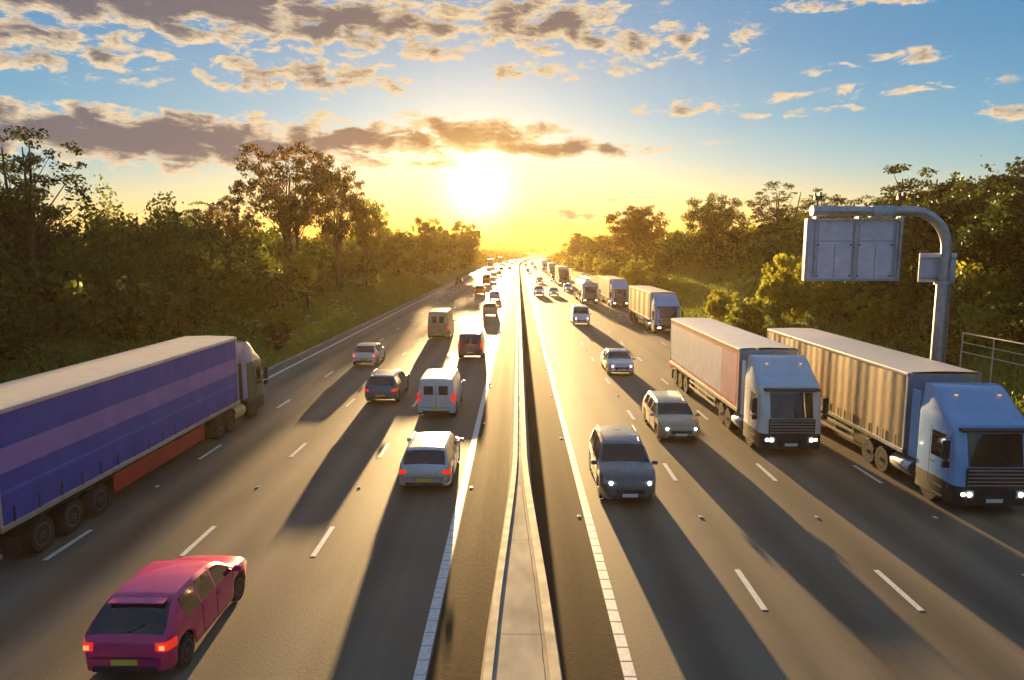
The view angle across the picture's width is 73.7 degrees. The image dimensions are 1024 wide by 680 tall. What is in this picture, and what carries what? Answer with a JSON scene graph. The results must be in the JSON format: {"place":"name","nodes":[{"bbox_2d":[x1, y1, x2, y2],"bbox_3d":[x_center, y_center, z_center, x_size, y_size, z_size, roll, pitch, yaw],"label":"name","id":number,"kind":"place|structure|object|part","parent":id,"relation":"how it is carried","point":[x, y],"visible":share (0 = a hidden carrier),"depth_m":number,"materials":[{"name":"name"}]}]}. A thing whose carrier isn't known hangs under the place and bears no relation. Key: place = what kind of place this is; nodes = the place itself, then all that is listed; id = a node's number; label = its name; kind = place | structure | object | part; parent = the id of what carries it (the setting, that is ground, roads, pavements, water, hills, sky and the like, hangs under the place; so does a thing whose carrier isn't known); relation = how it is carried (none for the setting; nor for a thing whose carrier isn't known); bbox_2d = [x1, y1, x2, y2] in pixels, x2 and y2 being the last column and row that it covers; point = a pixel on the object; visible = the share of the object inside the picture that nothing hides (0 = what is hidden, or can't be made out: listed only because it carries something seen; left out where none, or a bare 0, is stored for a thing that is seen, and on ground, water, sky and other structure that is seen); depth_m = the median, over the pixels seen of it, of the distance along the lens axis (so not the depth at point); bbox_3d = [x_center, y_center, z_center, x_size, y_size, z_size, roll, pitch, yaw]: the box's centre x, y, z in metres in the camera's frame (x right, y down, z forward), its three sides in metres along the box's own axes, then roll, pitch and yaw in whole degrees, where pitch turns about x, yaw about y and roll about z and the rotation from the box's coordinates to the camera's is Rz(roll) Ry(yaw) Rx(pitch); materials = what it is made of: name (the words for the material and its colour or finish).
{"place":"outdoors","nodes":[
{"label":"outdoors","id":0,"kind":"place"},
{"bbox_2d":[0,256,1023,679],"bbox_3d":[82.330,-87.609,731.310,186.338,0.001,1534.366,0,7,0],"label":"road","id":1,"kind":"structure","parent":0,"point":[352,598],"depth_m":19.63,"materials":[{"name":"grey asphalt"}]},
{"bbox_2d":[0,336,267,559],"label":"articulated lorry","id":2,"kind":"object","parent":1,"relation":"on","point":[83,431],"visible":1,"depth_m":21.91,"materials":[{"name":"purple fabric"}]},
{"bbox_2d":[83,555,246,672],"bbox_3d":[-7.377,5.633,15.029,2.180,1.498,4.157,0,7,0],"label":"hatchback","id":3,"kind":"object","parent":1,"relation":"on","point":[155,617],"visible":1,"depth_m":13.54,"materials":[{"name":"paint"}]},
{"bbox_3d":[-7.391,5.412,13.302,1.453,0.430,0.500,0,7,0],"label":"rear window","id":4,"kind":"part","parent":3,"relation":"part of","materials":[{"name":"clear glass"}]},
{"bbox_3d":[-6.599,5.248,14.739,0.176,0.452,2.145,0,7,0],"label":"side window","id":5,"kind":"part","parent":3,"relation":"part of","materials":[{"name":"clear glass"}]},
{"bbox_3d":[-6.497,5.736,15.085,0.031,0.644,1.505,0,7,0],"label":"door","id":6,"kind":"part","parent":3,"relation":"part of","materials":[{"name":"paint"}]},
{"bbox_2d":[352,342,385,364],"bbox_3d":[-10.659,0.892,51.150,2.180,1.498,4.157,0,7,0],"label":"hatchback","id":7,"kind":"object","parent":1,"relation":"on","point":[374,352],"visible":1,"depth_m":49.37,"materials":[{"name":"white paint"}]},
{"bbox_3d":[-10.674,0.671,49.423,1.453,0.430,0.500,0,7,0],"label":"rear window","id":8,"kind":"part","parent":7,"relation":"part of","materials":[{"name":"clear glass"}]},
{"bbox_3d":[-9.881,0.507,50.859,0.176,0.452,2.145,0,7,0],"label":"side window","id":9,"kind":"part","parent":7,"relation":"part of","materials":[{"name":"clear glass"}]},
{"bbox_3d":[-9.779,0.996,51.205,0.031,0.644,1.505,0,7,0],"label":"door","id":10,"kind":"part","parent":7,"relation":"part of","materials":[{"name":"white paint"}]},
{"bbox_2d":[364,369,409,400],"bbox_3d":[-7.114,2.417,39.215,2.220,1.580,4.707,0,7,0],"label":"estate car","id":11,"kind":"object","parent":1,"relation":"on","point":[387,384],"visible":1,"depth_m":37.10,"materials":[{"name":"blue metal"}]},
{"bbox_3d":[-7.132,2.249,37.104,1.443,0.427,0.315,0,7,0],"label":"rear window","id":12,"kind":"part","parent":11,"relation":"part of","materials":[{"name":"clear glass"}]},
{"bbox_3d":[-6.321,2.075,38.725,0.182,0.461,2.688,0,7,0],"label":"side window","id":13,"kind":"part","parent":11,"relation":"part of","materials":[{"name":"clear glass"}]},
{"bbox_3d":[-6.215,2.559,39.208,0.032,0.666,2.021,0,7,0],"label":"door","id":14,"kind":"part","parent":11,"relation":"part of","materials":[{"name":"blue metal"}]},
{"bbox_2d":[262,255,549,373],"bbox_3d":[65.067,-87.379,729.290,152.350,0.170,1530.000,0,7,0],"label":"kerb","id":15,"kind":"structure","parent":1,"relation":"on","point":[303,352],"depth_m":66.19,"materials":[{"name":"concrete"}]},
{"bbox_2d":[399,432,463,486],"bbox_3d":[-2.983,4.205,25.595,2.220,1.580,4.707,0,7,0],"label":"estate car","id":16,"kind":"object","parent":1,"relation":"on","point":[430,458],"visible":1,"depth_m":23.48,"materials":[{"name":"silver metal"}]},
{"bbox_3d":[-3.001,4.037,23.485,1.443,0.427,0.315,0,7,0],"label":"rear window","id":17,"kind":"part","parent":16,"relation":"part of","materials":[{"name":"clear glass"}]},
{"bbox_3d":[-2.191,3.862,25.105,0.182,0.461,2.688,0,7,0],"label":"side window","id":18,"kind":"part","parent":16,"relation":"part of","materials":[{"name":"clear glass"}]},
{"bbox_3d":[-2.085,4.346,25.588,0.032,0.666,2.021,0,7,0],"label":"door","id":19,"kind":"part","parent":16,"relation":"part of","materials":[{"name":"silver metal"}]},
{"bbox_2d":[417,368,464,414],"bbox_3d":[-3.740,2.589,36.182,2.340,2.027,5.007,0,7,0],"label":"van","id":20,"kind":"object","parent":1,"relation":"on","point":[439,390],"visible":1,"depth_m":33.77,"materials":[{"name":"white paint"}]},
{"bbox_3d":[-3.762,2.829,33.714,1.180,1.240,0.030,0,7,0],"label":"rear door","id":21,"kind":"part","parent":20,"relation":"part of","materials":[{"name":"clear glass"}]},
{"bbox_2d":[427,308,455,338],"bbox_3d":[-6.874,-1.705,66.409,2.450,2.677,5.957,0,7,0],"label":"van","id":22,"kind":"object","parent":1,"relation":"on","point":[440,322],"visible":1,"depth_m":63.55,"materials":[{"name":"beige paint"}]},
{"bbox_3d":[-6.899,-1.436,63.465,1.180,1.643,0.030,0,7,0],"label":"rear door","id":23,"kind":"part","parent":22,"relation":"part of","materials":[{"name":"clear glass"}]},
{"bbox_2d":[455,278,463,283],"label":"hatchback","id":24,"kind":"object","parent":1,"relation":"on","point":[458,280],"visible":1,"depth_m":169.78,"materials":[{"name":"brown paint"}]},
{"bbox_2d":[458,329,487,357],"bbox_3d":[-3.179,0.183,54.521,2.340,2.027,5.007,0,7,0],"label":"van","id":25,"kind":"object","parent":1,"relation":"on","point":[471,342],"visible":1,"depth_m":52.10,"materials":[{"name":"paint"}]},
{"bbox_3d":[-3.200,0.422,52.052,1.180,1.240,0.030,0,7,0],"label":"rear door","id":26,"kind":"part","parent":25,"relation":"part of","materials":[{"name":"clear glass"}]},
{"bbox_2d":[475,285,484,293],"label":"crossover car","id":27,"kind":"object","parent":1,"relation":"on","point":[479,288],"visible":1,"depth_m":128.72,"materials":[{"name":"red paint"}]},
{"bbox_2d":[482,273,491,284],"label":"van","id":28,"kind":"object","parent":1,"relation":"on","point":[486,278],"visible":1,"depth_m":164.66,"materials":[{"name":"red paint"}]},
{"bbox_2d":[482,301,498,315],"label":"crossover car","id":29,"kind":"object","parent":1,"relation":"on","point":[490,307],"visible":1,"depth_m":86.08,"materials":[{"name":"beige paint"}]},
{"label":"rear window","id":30,"kind":"part","parent":29,"relation":"part of","materials":[{"name":"black glass"}]},
{"bbox_2d":[488,259,494,266],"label":"box lorry","id":31,"kind":"object","parent":1,"relation":"on","point":[491,262],"visible":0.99,"depth_m":334.81,"materials":[{"name":"red paint"}]},
{"bbox_2d":[488,259,492,264],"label":"rear door","id":32,"kind":"structure","parent":31,"relation":"in","point":[490,261],"depth_m":334.69,"materials":[{"name":"metal"}]},
{"bbox_2d":[488,291,500,299],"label":"saloon car","id":33,"kind":"object","parent":1,"relation":"on","point":[494,294],"visible":1,"depth_m":113.86,"materials":[{"name":"blue paint"}]},
{"bbox_2d":[498,257,502,263],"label":"box lorry","id":34,"kind":"object","parent":1,"relation":"on","point":[500,259],"visible":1,"depth_m":419.06,"materials":[{"name":"black paint"}]},
{"bbox_2d":[427,257,623,679],"bbox_3d":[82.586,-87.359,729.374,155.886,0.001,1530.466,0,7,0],"label":"central reserve strip","id":35,"kind":"object","parent":1,"relation":"on","point":[587,648],"visible":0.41,"depth_m":19.83,"materials":[{"name":"concrete"}]},
{"bbox_2d":[480,256,562,679],"bbox_3d":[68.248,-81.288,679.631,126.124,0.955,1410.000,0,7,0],"label":"concrete barrier","id":36,"kind":"object","parent":35,"relation":"on","point":[521,643],"visible":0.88,"depth_m":15.29,"materials":[{"name":"grey concrete"}]},
{"bbox_2d":[414,342,635,676],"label":"edge line ribs","id":37,"kind":"object","parent":35,"relation":"on","point":[455,537],"visible":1,"depth_m":18.41,"materials":[{"name":"white paint"}]},
{"bbox_2d":[43,259,1023,679],"bbox_3d":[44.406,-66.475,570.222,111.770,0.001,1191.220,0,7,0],"label":"lane markings","id":38,"kind":"object","parent":1,"relation":"on","point":[437,603],"visible":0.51,"depth_m":19.55,"materials":[{"name":"paint"}]},
{"bbox_2d":[533,285,544,295],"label":"crossover car","id":39,"kind":"object","parent":1,"relation":"on","point":[538,289],"visible":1,"depth_m":126.28,"materials":[{"name":"white paint"}]},
{"bbox_2d":[535,277,543,282],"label":"estate car","id":40,"kind":"object","parent":1,"relation":"on","point":[539,279],"visible":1,"depth_m":173.78,"materials":[{"name":"beige paint"}]},
{"bbox_2d":[541,260,548,268],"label":"box lorry","id":41,"kind":"object","parent":1,"relation":"on","point":[543,263],"visible":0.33,"depth_m":275.99,"materials":[{"name":"white paint"}]},
{"bbox_2d":[547,262,556,276],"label":"box lorry","id":42,"kind":"object","parent":1,"relation":"on","point":[551,268],"visible":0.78,"depth_m":217.25,"materials":[{"name":"silver metal"}]},
{"bbox_2d":[548,287,559,295],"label":"hatchback","id":43,"kind":"object","parent":1,"relation":"on","point":[553,291],"visible":1,"depth_m":125.52,"materials":[{"name":"silver metal"}]},
{"bbox_2d":[555,266,570,285],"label":"box lorry","id":44,"kind":"object","parent":1,"relation":"on","point":[561,275],"visible":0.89,"depth_m":159.70,"materials":[{"name":"white paint"}]},
{"bbox_2d":[563,283,572,290],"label":"hatchback","id":45,"kind":"object","parent":1,"relation":"on","point":[567,286],"visible":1,"depth_m":139.48,"materials":[{"name":"white paint"}]},
{"bbox_2d":[570,304,590,324],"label":"van","id":46,"kind":"object","parent":1,"relation":"on","point":[579,313],"visible":1,"depth_m":76.76,"materials":[{"name":"white paint"}]},
{"bbox_2d":[574,276,600,303],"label":"tanker lorry","id":47,"kind":"object","parent":1,"relation":"on","point":[589,290],"visible":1,"depth_m":104.80,"materials":[{"name":"white paint"}]},
{"bbox_2d":[599,276,628,306],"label":"articulated lorry","id":48,"kind":"object","parent":1,"relation":"on","point":[615,290],"visible":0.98,"depth_m":99.50,"materials":[{"name":"white paint"}]},
{"bbox_2d":[601,348,634,373],"bbox_3d":[7.310,1.389,47.519,2.200,1.458,4.657,0,7,0],"label":"saloon car","id":49,"kind":"object","parent":1,"relation":"on","point":[616,359],"visible":1,"depth_m":46.27,"materials":[{"name":"silver metal"}]},
{"bbox_2d":[588,425,657,498],"bbox_3d":[3.856,4.270,24.326,2.280,1.780,4.607,0,7,0],"label":"crossover car","id":50,"kind":"object","parent":1,"relation":"on","point":[621,465],"visible":1,"depth_m":23.16,"materials":[{"name":"paint"}]},
{"bbox_3d":[2.929,4.443,24.427,0.034,0.776,1.919,0,7,0],"label":"door","id":51,"kind":"part","parent":50,"relation":"part of","materials":[{"name":"paint"}]},
{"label":"side window","id":52,"kind":"part","parent":50,"relation":"part of","materials":[{"name":"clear glass"}]},
{"bbox_2d":[267,299,1022,506],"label":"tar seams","id":53,"kind":"object","parent":1,"relation":"on","point":[346,342],"visible":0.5,"depth_m":58.82,"materials":[{"name":"black asphalt"}]},
{"bbox_2d":[628,285,683,332],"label":"articulated lorry","id":54,"kind":"object","parent":1,"relation":"on","point":[658,309],"visible":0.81,"depth_m":69.98,"materials":[{"name":"blue paint"}]},
{"bbox_2d":[642,390,699,438],"bbox_3d":[7.320,3.410,31.647,2.220,1.580,4.707,0,7,0],"label":"estate car","id":55,"kind":"object","parent":1,"relation":"on","point":[668,414],"visible":1,"depth_m":30.57,"materials":[{"name":"beige paint"}]},
{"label":"side window","id":56,"kind":"part","parent":55,"relation":"part of","materials":[{"name":"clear glass"}]},
{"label":"door","id":57,"kind":"part","parent":55,"relation":"part of","materials":[{"name":"beige paint"}]},
{"bbox_2d":[670,318,828,448],"bbox_3d":[11.357,1.641,35.616,3.100,4.053,16.675,0,7,0],"label":"articulated lorry","id":58,"kind":"object","parent":1,"relation":"on","point":[766,391],"visible":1,"depth_m":29.60,"materials":[{"name":"white paint"}]},
{"bbox_2d":[767,328,1023,505],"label":"articulated lorry","id":59,"kind":"object","parent":1,"relation":"on","point":[949,434],"visible":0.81,"depth_m":23.62,"materials":[{"name":"blue paint"}]},
{"bbox_2d":[0,244,1023,415],"bbox_3d":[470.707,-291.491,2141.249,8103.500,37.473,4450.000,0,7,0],"label":"ground","id":60,"kind":"structure","parent":0,"point":[449,276],"depth_m":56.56,"materials":[{"name":"green plant"}]},
{"bbox_2d":[0,155,56,247],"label":"tree","id":61,"kind":"object","parent":60,"relation":"on","point":[14,171],"visible":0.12,"depth_m":46.70,"materials":[{"name":"green plant"}]},
{"bbox_2d":[0,125,98,278],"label":"tree","id":62,"kind":"object","parent":60,"relation":"on","point":[13,205],"visible":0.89,"depth_m":41.60,"materials":[{"name":"green plant"}]},
{"bbox_2d":[139,209,194,231],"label":"tree","id":63,"kind":"object","parent":60,"relation":"on","point":[181,220],"visible":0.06,"depth_m":78.87,"materials":[{"name":"green plant"}]},
{"bbox_2d":[171,201,233,229],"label":"tree","id":64,"kind":"object","parent":60,"relation":"on","point":[197,216],"visible":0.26,"depth_m":80.03,"materials":[{"name":"green plant"}]},
{"bbox_2d":[203,194,265,242],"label":"tree","id":65,"kind":"object","parent":60,"relation":"on","point":[236,232],"visible":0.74,"depth_m":78.52,"materials":[{"name":"green plant"}]},
{"bbox_2d":[0,174,528,378],"bbox_3d":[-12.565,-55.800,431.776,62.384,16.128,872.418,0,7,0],"label":"undergrowth","id":66,"kind":"object","parent":60,"relation":"on","point":[119,275],"visible":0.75,"depth_m":52.95,"materials":[{"name":"green plant"}]},
{"bbox_2d":[259,321,291,349],"bbox_3d":[-19.257,-0.343,55.698,2.528,2.390,2.558,-2,8,-16],"label":"shrub","id":67,"kind":"object","parent":60,"relation":"on","point":[271,332],"visible":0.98,"depth_m":55.10,"materials":[{"name":"green plant"}]},
{"bbox_2d":[228,141,352,258],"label":"tree","id":68,"kind":"object","parent":60,"relation":"on","point":[289,208],"visible":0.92,"depth_m":88.65,"materials":[{"name":"green plant"}]},
{"bbox_2d":[290,245,320,307],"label":"sapling","id":69,"kind":"object","parent":60,"relation":"on","point":[306,279],"visible":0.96,"depth_m":73.48,"materials":[{"name":"green plant"}]},
{"bbox_2d":[253,291,384,345],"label":"verge blossom","id":70,"kind":"object","parent":60,"relation":"on","point":[306,321],"visible":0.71,"depth_m":66.58,"materials":[{"name":"grey"}]},
{"bbox_2d":[80,239,569,252],"bbox_3d":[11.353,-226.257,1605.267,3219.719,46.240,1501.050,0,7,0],"label":"woodland","id":71,"kind":"object","parent":60,"relation":"on","point":[528,247],"visible":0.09,"depth_m":1497.06,"materials":[{"name":"green plant"}]},
{"bbox_2d":[294,167,367,288],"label":"tree","id":72,"kind":"object","parent":60,"relation":"on","point":[337,229],"visible":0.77,"depth_m":92.69,"materials":[{"name":"green plant"}]},
{"bbox_2d":[345,195,388,291],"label":"tree","id":73,"kind":"object","parent":60,"relation":"on","point":[366,240],"visible":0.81,"depth_m":102.13,"materials":[{"name":"green plant"}]},
{"bbox_2d":[377,227,415,272],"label":"tree","id":74,"kind":"object","parent":60,"relation":"on","point":[393,244],"visible":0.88,"depth_m":147.66,"materials":[{"name":"green plant"}]},
{"bbox_2d":[411,216,442,273],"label":"tree","id":75,"kind":"object","parent":60,"relation":"on","point":[426,242],"visible":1,"depth_m":175.22,"materials":[{"name":"green plant"}]},
{"bbox_2d":[432,227,456,259],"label":"tree","id":76,"kind":"object","parent":60,"relation":"on","point":[446,243],"visible":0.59,"depth_m":216.54,"materials":[{"name":"green plant"}]},
{"bbox_2d":[449,220,482,268],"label":"tree","id":77,"kind":"object","parent":60,"relation":"on","point":[466,241],"visible":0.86,"depth_m":269.88,"materials":[{"name":"green plant"}]},
{"bbox_2d":[561,232,593,256],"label":"tree","id":78,"kind":"object","parent":60,"relation":"on","point":[574,247],"visible":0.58,"depth_m":293.97,"materials":[{"name":"green plant"}]},
{"bbox_2d":[580,234,611,256],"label":"tree","id":79,"kind":"object","parent":60,"relation":"on","point":[594,246],"visible":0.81,"depth_m":221.31,"materials":[{"name":"green plant"}]},
{"bbox_2d":[597,260,624,275],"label":"shrub","id":80,"kind":"object","parent":60,"relation":"on","point":[609,268],"visible":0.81,"depth_m":162.78,"materials":[{"name":"green plant"}]},
{"bbox_2d":[619,260,654,285],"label":"shrub","id":81,"kind":"object","parent":60,"relation":"on","point":[634,275],"visible":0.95,"depth_m":128.34,"materials":[{"name":"green plant"}]},
{"bbox_2d":[604,205,670,265],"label":"tree","id":82,"kind":"object","parent":60,"relation":"on","point":[636,223],"visible":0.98,"depth_m":146.09,"materials":[{"name":"green plant"}]},
{"bbox_2d":[680,192,745,265],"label":"tree","id":83,"kind":"object","parent":60,"relation":"on","point":[714,220],"visible":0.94,"depth_m":109.27,"materials":[{"name":"green plant"}]},
{"bbox_2d":[704,290,737,322],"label":"shrub","id":84,"kind":"object","parent":60,"relation":"on","point":[719,311],"visible":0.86,"depth_m":71.37,"materials":[{"name":"green plant"}]},
{"bbox_2d":[724,297,767,333],"bbox_3d":[21.893,-2.127,63.080,3.782,3.795,4.011,-5,9,-32],"label":"shrub","id":85,"kind":"object","parent":60,"relation":"on","point":[748,313],"visible":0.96,"depth_m":62.52,"materials":[{"name":"green plant"}]},
{"bbox_2d":[755,253,811,327],"bbox_3d":[23.914,-4.104,59.763,4.776,6.999,5.209,4,9,30],"label":"shrub","id":86,"kind":"object","parent":60,"relation":"on","point":[784,293],"visible":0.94,"depth_m":58.96,"materials":[{"name":"green plant"}]},
{"bbox_2d":[545,155,1023,413],"bbox_3d":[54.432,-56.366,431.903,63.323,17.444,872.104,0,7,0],"label":"undergrowth","id":87,"kind":"object","parent":60,"relation":"on","point":[975,304],"visible":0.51,"depth_m":49.48,"materials":[{"name":"green plant"}]},
{"bbox_2d":[745,180,825,236],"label":"tree","id":88,"kind":"object","parent":60,"relation":"on","point":[778,214],"visible":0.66,"depth_m":93.53,"materials":[{"name":"green plant"}]},
{"bbox_2d":[794,188,861,219],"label":"tree","id":89,"kind":"object","parent":60,"relation":"on","point":[836,198],"visible":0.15,"depth_m":89.70,"materials":[{"name":"green plant"}]},
{"bbox_2d":[798,281,860,323],"bbox_3d":[25.590,-3.218,54.730,4.723,4.079,4.667,2,8,14],"label":"shrub","id":90,"kind":"object","parent":60,"relation":"on","point":[827,303],"visible":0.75,"depth_m":54.37,"materials":[{"name":"green plant"}]},
{"bbox_2d":[791,214,868,254],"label":"tree","id":91,"kind":"object","parent":60,"relation":"on","point":[799,233],"visible":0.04,"depth_m":67.88,"materials":[{"name":"green plant"}]},
{"bbox_2d":[829,194,884,217],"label":"tree","id":92,"kind":"object","parent":60,"relation":"on","point":[862,200],"visible":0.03,"depth_m":74.54,"materials":[{"name":"green plant"}]},
{"bbox_2d":[801,192,956,362],"bbox_3d":[17.246,-1.223,31.963,7.185,11.194,1.000,0,7,0],"label":"gantry sign","id":93,"kind":"object","parent":60,"relation":"on","point":[858,248],"visible":0.96,"depth_m":31.77,"materials":[{"name":"metal"}]},
{"bbox_2d":[865,163,932,208],"bbox_3d":[34.767,-10.917,60.635,5.382,9.336,4.835,1,8,6],"label":"tree","id":94,"kind":"object","parent":60,"relation":"on","point":[891,197],"visible":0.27,"depth_m":59.94,"materials":[{"name":"green plant"}]},
{"bbox_2d":[877,274,934,321],"bbox_3d":[27.362,-2.793,45.815,4.585,3.476,5.000,2,8,15],"label":"shrub","id":95,"kind":"object","parent":60,"relation":"on","point":[912,285],"visible":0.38,"depth_m":45.27,"materials":[{"name":"green plant"}]},
{"bbox_2d":[869,199,962,271],"bbox_3d":[31.160,-7.403,52.625,8.610,6.704,8.440,3,8,20],"label":"tree","id":96,"kind":"object","parent":60,"relation":"on","point":[920,225],"visible":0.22,"depth_m":50.84,"materials":[{"name":"green plant"}]},
{"bbox_2d":[912,167,966,206],"bbox_3d":[37.266,-10.660,59.682,4.187,8.927,4.837,-2,8,-11],"label":"tree","id":97,"kind":"object","parent":60,"relation":"on","point":[938,190],"visible":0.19,"depth_m":58.82,"materials":[{"name":"green plant"}]},
{"bbox_2d":[930,156,1023,235],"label":"tree","id":98,"kind":"object","parent":60,"relation":"on","point":[960,191],"visible":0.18,"depth_m":48.83,"materials":[{"name":"green plant"}]},
{"bbox_2d":[951,189,1023,284],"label":"tree","id":99,"kind":"object","parent":60,"relation":"on","point":[1003,240],"visible":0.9,"depth_m":40.04,"materials":[{"name":"green plant"}]},
{"bbox_2d":[959,332,1023,382],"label":"hand railing","id":100,"kind":"object","parent":60,"relation":"on","point":[993,348],"visible":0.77,"depth_m":34.14,"materials":[{"name":"grey metal"}]},
{"bbox_2d":[971,166,1023,208],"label":"tree","id":101,"kind":"object","parent":60,"relation":"on","point":[1013,172],"visible":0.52,"depth_m":44.95,"materials":[{"name":"green plant"}]},
{"bbox_2d":[997,302,1023,351],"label":"shrub","id":102,"kind":"object","parent":60,"relation":"on","point":[1008,327],"visible":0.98,"depth_m":33.52,"materials":[{"name":"green plant"}]},
{"bbox_2d":[0,0,1023,242],"label":"sky","id":103,"kind":"structure","parent":0,"point":[518,120],"materials":[{"name":"blue"}]}
]}

